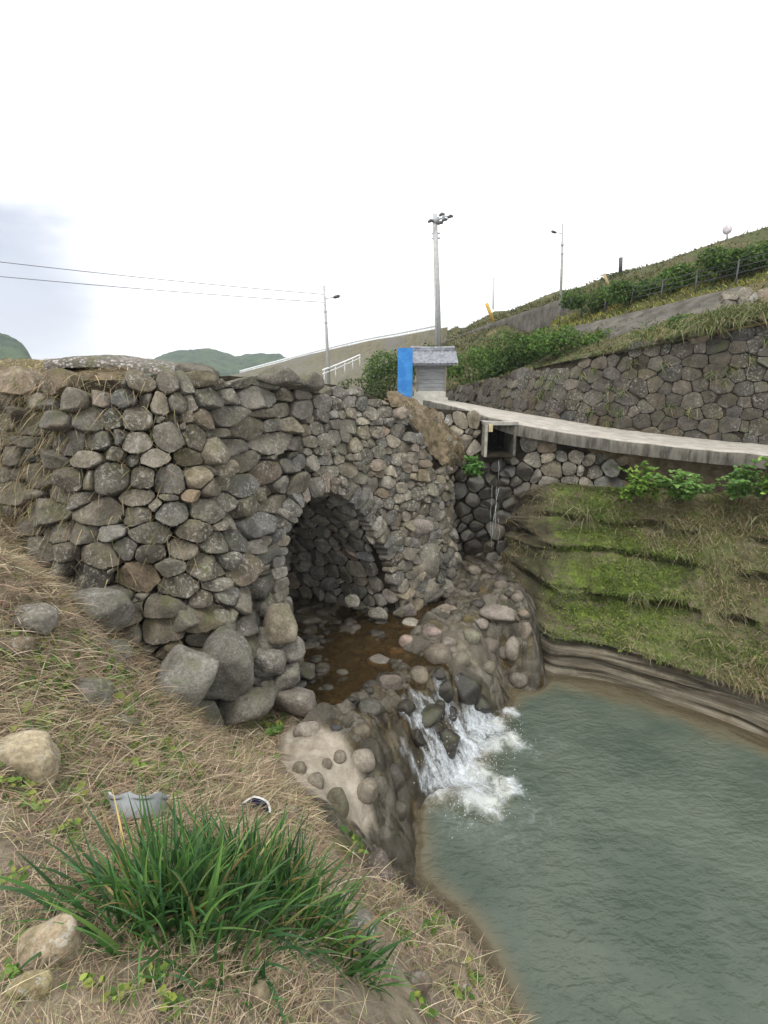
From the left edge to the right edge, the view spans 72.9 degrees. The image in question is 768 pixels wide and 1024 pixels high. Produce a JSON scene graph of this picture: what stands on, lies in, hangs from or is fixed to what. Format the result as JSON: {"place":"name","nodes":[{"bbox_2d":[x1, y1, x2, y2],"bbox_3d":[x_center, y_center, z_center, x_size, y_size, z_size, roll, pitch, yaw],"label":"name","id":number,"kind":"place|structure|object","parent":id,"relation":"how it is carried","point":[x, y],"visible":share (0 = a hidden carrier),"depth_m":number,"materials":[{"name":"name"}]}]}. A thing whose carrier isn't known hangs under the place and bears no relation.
{"place":"outdoors","nodes":[
{"label":"outdoors","id":0,"kind":"place"},
{"bbox_2d":[0,333,31,359],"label":"mountain","id":1,"kind":"structure","parent":0,"point":[11,348],"depth_m":203.78,"materials":[{"name":"plant"}]},
{"bbox_2d":[147,348,287,375],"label":"mountain","id":2,"kind":"structure","parent":0,"point":[225,364],"depth_m":356.80,"materials":[{"name":"plant"}]},
{"bbox_2d":[0,504,547,1023],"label":"ground","id":3,"kind":"structure","parent":0,"point":[376,824],"depth_m":5.41,"materials":[{"name":"soil"}]},
{"bbox_2d":[0,636,34,661],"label":"boulder","id":4,"kind":"object","parent":3,"relation":"on","point":[25,643],"visible":0.64,"depth_m":3.61,"materials":[{"name":"stone"}]},
{"bbox_2d":[4,969,53,1003],"bbox_3d":[-1.165,1.571,1.701,0.145,0.101,0.085,-4,15,-17],"label":"boulder","id":5,"kind":"object","parent":3,"relation":"on","point":[45,987],"visible":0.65,"depth_m":1.69,"materials":[{"name":"stone"}]},
{"bbox_2d":[0,729,60,790],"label":"boulder","id":6,"kind":"object","parent":3,"relation":"on","point":[35,754],"visible":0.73,"depth_m":2.81,"materials":[{"name":"stone"}]},
{"bbox_2d":[11,603,58,636],"bbox_3d":[-2.679,0.819,3.939,0.432,0.265,0.274,5,16,19],"label":"boulder","id":7,"kind":"object","parent":3,"relation":"on","point":[40,618],"visible":0.66,"depth_m":3.84,"materials":[{"name":"stone"}]},
{"bbox_2d":[13,913,84,969],"bbox_3d":[-1.214,1.617,1.883,0.226,0.232,0.148,-7,16,-24],"label":"boulder","id":8,"kind":"object","parent":3,"relation":"on","point":[62,938],"visible":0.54,"depth_m":1.86,"materials":[{"name":"stone"}]},
{"bbox_2d":[70,677,112,711],"bbox_3d":[-2.159,1.351,3.805,0.330,0.245,0.255,0,15,0],"label":"boulder","id":9,"kind":"object","parent":3,"relation":"on","point":[103,685],"visible":0.56,"depth_m":3.76,"materials":[{"name":"stone"}]},
{"bbox_2d":[115,714,139,729],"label":"boulder","id":10,"kind":"object","parent":3,"relation":"on","point":[133,720],"visible":0.38,"depth_m":3.81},
{"bbox_2d":[107,791,168,817],"bbox_3d":[-1.413,1.637,2.922,0.340,0.226,0.196,0,15,0],"label":"broken basin","id":11,"kind":"object","parent":3,"relation":"on","point":[124,801],"visible":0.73,"depth_m":2.86,"materials":[{"name":"grey ceramic"}]},
{"bbox_2d":[0,775,361,1023],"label":"strap leaf clump","id":12,"kind":"object","parent":3,"relation":"on","point":[153,882],"visible":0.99,"depth_m":2.18,"materials":[{"name":"plant"}]},
{"bbox_2d":[125,920,293,1022],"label":"strap leaf clump","id":13,"kind":"object","parent":3,"relation":"on","point":[209,984],"visible":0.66,"depth_m":1.94,"materials":[{"name":"plant"}]},
{"bbox_2d":[0,360,462,730],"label":"stone bridge","id":14,"kind":"structure","parent":3,"relation":"on","point":[346,532],"depth_m":5.87,"materials":[{"name":"stone"}]},
{"bbox_2d":[43,355,219,375],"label":"concrete slab","id":15,"kind":"structure","parent":14,"relation":"on","point":[149,366],"depth_m":6.13,"materials":[{"name":"concrete"}]},
{"bbox_2d":[175,362,215,374],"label":"boulder","id":16,"kind":"object","parent":14,"relation":"on","point":[186,367],"visible":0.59,"depth_m":6.01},
{"bbox_2d":[0,357,465,648],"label":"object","id":17,"kind":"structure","parent":14,"relation":"on","point":[33,409],"depth_m":5.58,"materials":[{"name":"plant"}]},
{"bbox_2d":[257,365,302,385],"bbox_3d":[-1.362,-1.788,6.824,0.585,0.264,0.342,0,15,0],"label":"boulder","id":18,"kind":"object","parent":14,"relation":"on","point":[279,375],"visible":1,"depth_m":6.68,"materials":[{"name":"stone"}]},
{"bbox_2d":[293,372,324,391],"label":"boulder","id":19,"kind":"object","parent":14,"relation":"on","point":[313,381],"visible":0.81,"depth_m":7.22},
{"bbox_2d":[384,391,467,466],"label":"earth slope","id":20,"kind":"structure","parent":14,"relation":"on","point":[440,448],"depth_m":9.97,"materials":[{"name":"soil"}]},
{"bbox_2d":[0,506,484,1021],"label":"weeds","id":21,"kind":"object","parent":3,"relation":"on","point":[12,970],"visible":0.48,"depth_m":3.42,"materials":[{"name":"green plant"}]},
{"bbox_2d":[239,796,270,816],"bbox_3d":[-0.885,2.034,3.572,0.239,0.120,0.108,0,15,0],"label":"broken pot","id":22,"kind":"object","parent":3,"relation":"on","point":[258,801],"visible":0.62,"depth_m":3.60,"materials":[{"name":"grey ceramic"}]},
{"bbox_2d":[247,980,277,1019],"bbox_3d":[-0.461,1.855,1.938,0.122,0.175,0.123,-13,20,-41],"label":"boulder","id":23,"kind":"object","parent":3,"relation":"on","point":[262,987],"visible":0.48,"depth_m":1.92,"materials":[{"name":"stone"}]},
{"bbox_2d":[106,791,425,991],"bbox_3d":[-0.648,1.885,2.625,1.532,1.131,1.249,8,17,27],"label":"strap leaf clump","id":24,"kind":"object","parent":3,"relation":"on","point":[324,910],"visible":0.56,"depth_m":2.62,"materials":[{"name":"plant"}]},
{"bbox_2d":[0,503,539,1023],"bbox_3d":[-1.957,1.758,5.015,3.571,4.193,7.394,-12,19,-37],"label":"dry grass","id":25,"kind":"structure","parent":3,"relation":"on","point":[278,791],"depth_m":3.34,"materials":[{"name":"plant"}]},
{"bbox_2d":[292,761,306,773],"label":"cobble","id":26,"kind":"object","parent":3,"relation":"on","point":[300,767],"visible":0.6,"depth_m":5.12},
{"bbox_2d":[293,721,320,737],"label":"cobble","id":27,"kind":"object","parent":3,"relation":"on","point":[307,729],"visible":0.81,"depth_m":5.75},
{"bbox_2d":[307,772,323,788],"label":"cobble","id":28,"kind":"object","parent":3,"relation":"on","point":[318,780],"visible":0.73,"depth_m":5.04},
{"bbox_2d":[327,787,348,818],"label":"cobble","id":29,"kind":"object","parent":3,"relation":"on","point":[336,796],"visible":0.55,"depth_m":4.92,"materials":[{"name":"stone"}]},
{"bbox_2d":[333,750,346,763],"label":"cobble","id":30,"kind":"object","parent":3,"relation":"on","point":[340,757],"visible":0.97,"depth_m":5.45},
{"bbox_2d":[336,907,377,953],"bbox_3d":[-0.213,2.413,3.008,0.367,0.285,0.247,7,16,26],"label":"boulder","id":31,"kind":"object","parent":3,"relation":"on","point":[364,914],"visible":0.28,"depth_m":2.92,"materials":[{"name":"stone"}]},
{"bbox_2d":[354,722,369,738],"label":"cobble","id":32,"kind":"object","parent":3,"relation":"on","point":[362,730],"visible":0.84,"depth_m":5.81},
{"bbox_2d":[352,748,374,772],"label":"cobble","id":33,"kind":"object","parent":3,"relation":"on","point":[364,760],"visible":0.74,"depth_m":5.55,"materials":[{"name":"stone"}]},
{"bbox_2d":[310,898,418,1003],"bbox_3d":[-0.188,2.265,2.692,0.726,0.703,0.572,-4,15,-16],"label":"strap leaf clump","id":34,"kind":"object","parent":3,"relation":"on","point":[364,954],"visible":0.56,"depth_m":2.69,"materials":[{"name":"plant"}]},
{"bbox_2d":[357,777,378,803],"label":"cobble","id":35,"kind":"object","parent":3,"relation":"on","point":[367,790],"visible":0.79,"depth_m":5.36,"materials":[{"name":"stone"}]},
{"bbox_2d":[358,697,382,715],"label":"cobble","id":36,"kind":"object","parent":3,"relation":"on","point":[373,706],"visible":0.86,"depth_m":6.39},
{"bbox_2d":[367,654,389,668],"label":"cobble","id":37,"kind":"object","parent":3,"relation":"on","point":[377,661],"visible":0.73,"depth_m":7.67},
{"bbox_2d":[367,848,394,882],"bbox_3d":[-0.071,3.176,4.650,0.344,0.225,0.235,0,15,0],"label":"boulder","id":38,"kind":"object","parent":3,"relation":"on","point":[377,856],"visible":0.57,"depth_m":4.60,"materials":[{"name":"stone"}]},
{"bbox_2d":[379,674,401,690],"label":"cobble","id":39,"kind":"object","parent":3,"relation":"on","point":[393,682],"visible":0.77,"depth_m":6.97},
{"bbox_2d":[390,763,404,791],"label":"cobble","id":40,"kind":"object","parent":3,"relation":"on","point":[397,775],"visible":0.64,"depth_m":5.91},
{"bbox_2d":[396,800,407,820],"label":"cobble","id":41,"kind":"object","parent":3,"relation":"on","point":[402,808],"visible":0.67,"depth_m":5.68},
{"bbox_2d":[397,699,415,717],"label":"wet rock","id":42,"kind":"object","parent":3,"relation":"on","point":[406,707],"visible":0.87,"depth_m":6.62,"materials":[{"name":"stone"}]},
{"bbox_2d":[402,617,417,628],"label":"cobble","id":43,"kind":"object","parent":3,"relation":"on","point":[410,623],"visible":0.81,"depth_m":8.83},
{"bbox_2d":[403,969,432,996],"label":"boulder","id":44,"kind":"object","parent":3,"relation":"on","point":[420,976],"visible":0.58,"depth_m":3.05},
{"bbox_2d":[412,728,424,747],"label":"wet rock","id":45,"kind":"object","parent":3,"relation":"on","point":[418,739],"visible":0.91,"depth_m":6.49,"materials":[{"name":"stone"}]},
{"bbox_2d":[410,665,428,685],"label":"cobble","id":46,"kind":"object","parent":3,"relation":"on","point":[419,675],"visible":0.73,"depth_m":7.30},
{"bbox_2d":[419,703,443,729],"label":"wet rock","id":47,"kind":"object","parent":3,"relation":"on","point":[431,714],"visible":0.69,"depth_m":6.82,"materials":[{"name":"stone"}]},
{"bbox_2d":[422,626,441,636],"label":"cobble","id":48,"kind":"object","parent":3,"relation":"on","point":[431,631],"visible":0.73,"depth_m":8.34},
{"bbox_2d":[423,643,451,665],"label":"cobble","id":49,"kind":"object","parent":3,"relation":"on","point":[439,654],"visible":0.84,"depth_m":7.67,"materials":[{"name":"stone"}]},
{"bbox_2d":[431,667,445,679],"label":"wet rock","id":50,"kind":"object","parent":3,"relation":"on","point":[438,673],"visible":1,"depth_m":7.33,"materials":[{"name":"stone"}]},
{"bbox_2d":[438,680,453,703],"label":"wet rock","id":51,"kind":"object","parent":3,"relation":"on","point":[445,691],"visible":0.94,"depth_m":7.29,"materials":[{"name":"stone"}]},
{"bbox_2d":[436,604,457,614],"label":"cobble","id":52,"kind":"object","parent":3,"relation":"on","point":[447,608],"visible":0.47,"depth_m":9.20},
{"bbox_2d":[436,727,460,758],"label":"wet rock","id":53,"kind":"object","parent":3,"relation":"on","point":[451,737],"visible":0.71,"depth_m":6.73,"materials":[{"name":"stone"}]},
{"bbox_2d":[440,636,456,646],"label":"cobble","id":54,"kind":"object","parent":3,"relation":"on","point":[449,641],"visible":0.68,"depth_m":8.09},
{"bbox_2d":[435,962,467,990],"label":"boulder","id":55,"kind":"object","parent":3,"relation":"on","point":[455,973],"visible":0.52,"depth_m":3.55,"materials":[{"name":"stone"}]},
{"bbox_2d":[447,706,457,723],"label":"wet rock","id":56,"kind":"object","parent":3,"relation":"on","point":[453,712],"visible":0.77,"depth_m":7.25,"materials":[{"name":"stone"}]},
{"bbox_2d":[455,652,470,666],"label":"cobble","id":57,"kind":"object","parent":3,"relation":"on","point":[463,658],"visible":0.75,"depth_m":7.81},
{"bbox_2d":[454,673,481,704],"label":"wet rock","id":58,"kind":"object","parent":3,"relation":"on","point":[469,689],"visible":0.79,"depth_m":7.56,"materials":[{"name":"stone"}]},
{"bbox_2d":[463,628,481,643],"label":"cobble","id":59,"kind":"object","parent":3,"relation":"on","point":[472,636],"visible":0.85,"depth_m":8.20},
{"bbox_2d":[474,694,493,713],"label":"wet rock","id":60,"kind":"object","parent":3,"relation":"on","point":[484,704],"visible":0.77,"depth_m":7.69,"materials":[{"name":"stone"}]},
{"bbox_2d":[483,660,495,674],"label":"cobble","id":61,"kind":"object","parent":3,"relation":"on","point":[489,667],"visible":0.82,"depth_m":8.09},
{"bbox_2d":[485,637,497,652],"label":"cobble","id":62,"kind":"object","parent":3,"relation":"on","point":[492,644],"visible":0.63,"depth_m":8.71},
{"bbox_2d":[479,603,516,621],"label":"cobble","id":63,"kind":"object","parent":3,"relation":"on","point":[494,612],"visible":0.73,"depth_m":8.88,"materials":[{"name":"stone"}]},
{"bbox_2d":[505,636,518,661],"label":"cobble","id":64,"kind":"object","parent":3,"relation":"on","point":[511,648],"visible":1,"depth_m":8.67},
{"bbox_2d":[396,406,633,561],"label":"culvert wall","id":65,"kind":"structure","parent":3,"relation":"on","point":[522,465],"depth_m":10.58,"materials":[{"name":"stone"}]},
{"bbox_2d":[461,455,484,478],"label":"leafy plant","id":66,"kind":"object","parent":65,"relation":"attached to","point":[471,467],"visible":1,"depth_m":9.83,"materials":[{"name":"green plant"}]},
{"bbox_2d":[509,672,527,687],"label":"cobble","id":67,"kind":"object","parent":3,"relation":"on","point":[518,680],"visible":0.97,"depth_m":8.58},
{"bbox_2d":[520,622,531,640],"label":"cobble","id":68,"kind":"object","parent":3,"relation":"on","point":[526,631],"visible":0.98,"depth_m":8.61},
{"bbox_2d":[232,327,447,395],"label":"field slope","id":69,"kind":"structure","parent":0,"point":[315,362],"depth_m":47.99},
{"bbox_2d":[323,285,339,383],"bbox_3d":[-2.896,-9.921,29.361,0.981,5.342,0.214,4,15,14],"label":"lamp post","id":70,"kind":"object","parent":69,"relation":"on","point":[326,339],"visible":0.91,"depth_m":29.34,"materials":[{"name":"metal"}]},
{"bbox_2d":[0,276,323,302],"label":"overhead wire","id":71,"kind":"object","parent":70,"relation":"attached to","point":[157,290],"visible":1,"depth_m":26.82,"materials":[{"name":"metal"}]},
{"bbox_2d":[2,262,322,294],"bbox_3d":[-13.338,-12.099,26.294,20.627,1.362,0.032,-4,15,-14],"label":"overhead wire","id":72,"kind":"object","parent":70,"relation":"attached to","point":[158,279],"visible":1,"depth_m":26.72,"materials":[{"name":"metal"}]},
{"bbox_2d":[239,324,434,372],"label":"guardrail","id":73,"kind":"object","parent":69,"relation":"on","point":[395,334],"visible":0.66,"depth_m":57.50,"materials":[{"name":"metal"}]},
{"bbox_2d":[322,354,359,382],"bbox_3d":[-2.513,-9.121,32.752,0.147,1.881,8.195,3,15,12],"label":"guardrail","id":74,"kind":"object","parent":69,"relation":"on","point":[335,365],"visible":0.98,"depth_m":31.98,"materials":[{"name":"metal"}]},
{"bbox_2d":[338,374,397,401],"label":"bush","id":75,"kind":"object","parent":69,"relation":"on","point":[379,392],"visible":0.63,"depth_m":17.47,"materials":[{"name":"green plant"}]},
{"bbox_2d":[361,349,414,396],"bbox_3d":[0.190,-5.462,20.484,2.209,1.950,1.748,0,15,0],"label":"bush","id":76,"kind":"object","parent":69,"relation":"on","point":[388,367],"visible":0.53,"depth_m":20.10,"materials":[{"name":"green plant"}]},
{"bbox_2d":[428,206,452,346],"bbox_3d":[3.189,-13.077,30.561,1.458,8.822,0.650,0,15,0],"label":"utility pole","id":77,"kind":"object","parent":69,"relation":"on","point":[436,223],"visible":0.91,"depth_m":30.33,"materials":[{"name":"concrete"}]},
{"bbox_2d":[0,0,767,359],"label":"sky","id":78,"kind":"structure","parent":0,"point":[296,146],"materials":[{"name":"white"}]},
{"bbox_2d":[398,634,412,646],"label":"cobble","id":79,"kind":"object","parent":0,"point":[405,639],"visible":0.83,"depth_m":8.06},
{"bbox_2d":[407,680,499,794],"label":"cascade water","id":80,"kind":"structure","parent":0,"point":[473,717],"depth_m":6.86,"materials":[{"name":"liquid"}]},
{"bbox_2d":[414,673,767,1023],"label":"pool water","id":81,"kind":"structure","parent":0,"point":[615,871],"depth_m":5.58,"materials":[{"name":"liquid"}]},
{"bbox_2d":[414,694,536,837],"bbox_3d":[1.093,2.966,7.187,2.310,0.597,2.901,12,19,38],"label":"spray","id":82,"kind":"object","parent":81,"relation":"on","point":[471,760],"visible":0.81,"depth_m":6.63,"materials":[{"name":"white liquid"}]},
{"bbox_2d":[423,400,767,468],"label":"road","id":83,"kind":"structure","parent":0,"point":[582,435],"depth_m":9.85,"materials":[{"name":"concrete"}]},
{"bbox_2d":[411,346,457,404],"bbox_3d":[1.432,-3.973,15.396,1.340,1.794,1.240,0,15,0],"label":"shrine","id":84,"kind":"object","parent":83,"relation":"on","point":[431,364],"visible":0.94,"depth_m":15.05,"materials":[{"name":"grey wood"}]},
{"bbox_2d":[398,348,412,397],"bbox_3d":[0.592,-3.910,14.779,0.420,1.430,0.110,-2,15,-7],"label":"blue board","id":85,"kind":"object","parent":84,"relation":"attached to","point":[405,362],"visible":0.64,"depth_m":14.70,"materials":[{"name":"paint"}]},
{"bbox_2d":[446,318,767,448],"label":"retaining wall","id":86,"kind":"structure","parent":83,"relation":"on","point":[737,411],"depth_m":10.64,"materials":[{"name":"stone"}]},
{"bbox_2d":[531,336,767,427],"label":"wall weeds","id":87,"kind":"object","parent":86,"relation":"attached to","point":[688,413],"depth_m":10.88,"materials":[{"name":"plant"}]},
{"bbox_2d":[441,226,767,389],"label":"hillside","id":88,"kind":"structure","parent":0,"point":[761,235],"depth_m":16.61,"materials":[{"name":"plant"}]},
{"bbox_2d":[447,345,503,384],"bbox_3d":[3.352,-5.085,18.535,3.360,1.792,2.487,0,15,0],"label":"bush","id":89,"kind":"object","parent":88,"relation":"on","point":[456,372],"visible":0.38,"depth_m":18.49,"materials":[{"name":"green plant"}]},
{"bbox_2d":[474,353,523,379],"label":"bush","id":90,"kind":"object","parent":88,"relation":"on","point":[498,367],"visible":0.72,"depth_m":16.49,"materials":[{"name":"green plant"}]},
{"bbox_2d":[441,297,576,343],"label":"concrete terrace wall","id":91,"kind":"structure","parent":88,"relation":"on","point":[536,318],"depth_m":23.04,"materials":[{"name":"concrete"}]},
{"bbox_2d":[485,329,552,369],"bbox_3d":[4.364,-4.946,16.373,1.932,1.612,1.892,-6,16,-22],"label":"bush","id":92,"kind":"object","parent":88,"relation":"on","point":[515,349],"visible":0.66,"depth_m":16.13,"materials":[{"name":"green plant"}]},
{"bbox_2d":[551,223,563,311],"bbox_3d":[6.281,-8.873,18.931,0.649,2.986,0.123,-3,15,-10],"label":"lamp post","id":93,"kind":"object","parent":88,"relation":"on","point":[561,266],"visible":0.96,"depth_m":18.88,"materials":[{"name":"metal"}]},
{"bbox_2d":[524,323,611,357],"bbox_3d":[5.361,-4.726,14.820,2.680,1.290,1.250,0,15,0],"label":"bush","id":94,"kind":"object","parent":88,"relation":"on","point":[568,338],"visible":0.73,"depth_m":14.58,"materials":[{"name":"green plant"}]},
{"bbox_2d":[558,285,624,313],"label":"bush","id":95,"kind":"object","parent":88,"relation":"on","point":[579,300],"visible":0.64,"depth_m":17.40,"materials":[{"name":"green plant"}]},
{"bbox_2d":[602,276,665,304],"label":"bush","id":96,"kind":"object","parent":88,"relation":"on","point":[618,288],"visible":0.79,"depth_m":15.76,"materials":[{"name":"green plant"}]},
{"bbox_2d":[560,286,741,342],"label":"concrete terrace wall","id":97,"kind":"structure","parent":88,"relation":"on","point":[707,301],"depth_m":13.66,"materials":[{"name":"concrete"}]},
{"bbox_2d":[550,267,767,332],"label":"yellow grass","id":98,"kind":"structure","parent":88,"relation":"on","point":[637,303],"depth_m":14.93,"materials":[{"name":"plant"}]},
{"bbox_2d":[559,253,767,324],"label":"wire fence","id":99,"kind":"object","parent":88,"relation":"on","point":[698,271],"visible":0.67,"depth_m":13.89,"materials":[{"name":"metal"}]},
{"bbox_2d":[664,313,693,329],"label":"bush","id":100,"kind":"object","parent":88,"relation":"on","point":[672,318],"visible":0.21,"depth_m":11.87,"materials":[{"name":"green plant"}]},
{"bbox_2d":[654,262,715,293],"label":"bush","id":101,"kind":"object","parent":88,"relation":"on","point":[681,269],"visible":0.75,"depth_m":14.62,"materials":[{"name":"green plant"}]},
{"bbox_2d":[608,295,767,350],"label":"hanging grass","id":102,"kind":"structure","parent":88,"relation":"on","point":[711,319],"depth_m":10.36,"materials":[{"name":"plant"}]},
{"bbox_2d":[692,245,746,284],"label":"bush","id":103,"kind":"object","parent":88,"relation":"on","point":[709,262],"visible":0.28,"depth_m":13.52,"materials":[{"name":"green plant"}]},
{"bbox_2d":[713,238,767,274],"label":"bush","id":104,"kind":"object","parent":88,"relation":"on","point":[737,253],"visible":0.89,"depth_m":12.81,"materials":[{"name":"green plant"}]},
{"bbox_2d":[718,287,767,320],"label":"block facing","id":105,"kind":"object","parent":88,"relation":"on","point":[731,297],"visible":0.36,"depth_m":11.02,"materials":[{"name":"stone"}]},
{"bbox_2d":[493,480,767,737],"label":"bank","id":106,"kind":"structure","parent":0,"point":[667,682],"depth_m":8.90,"materials":[{"name":"plant"}]},
{"bbox_2d":[614,461,666,502],"bbox_3d":[4.533,-0.504,9.181,0.776,0.791,0.692,0,15,0],"label":"leafy plant","id":107,"kind":"object","parent":106,"relation":"on","point":[641,486],"visible":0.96,"depth_m":9.16,"materials":[{"name":"green plant"}]},
{"bbox_2d":[642,469,732,503],"bbox_3d":[5.145,-0.411,8.906,1.483,0.611,0.597,0,15,0],"label":"leafy plant","id":108,"kind":"object","parent":106,"relation":"on","point":[676,485],"visible":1,"depth_m":8.84,"materials":[{"name":"green plant"}]},
{"bbox_2d":[722,459,765,505],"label":"leafy plant","id":109,"kind":"object","parent":106,"relation":"on","point":[743,485],"visible":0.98,"depth_m":8.47,"materials":[{"name":"green plant"}]},
{"bbox_2d":[756,456,767,500],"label":"leafy plant","id":110,"kind":"object","parent":106,"relation":"on","point":[764,483],"visible":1,"depth_m":8.21,"materials":[{"name":"green plant"}]},
{"bbox_2d":[587,448,767,495],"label":"earth under road","id":111,"kind":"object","parent":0,"point":[710,473],"visible":0.2,"depth_m":9.54,"materials":[{"name":"soil"}]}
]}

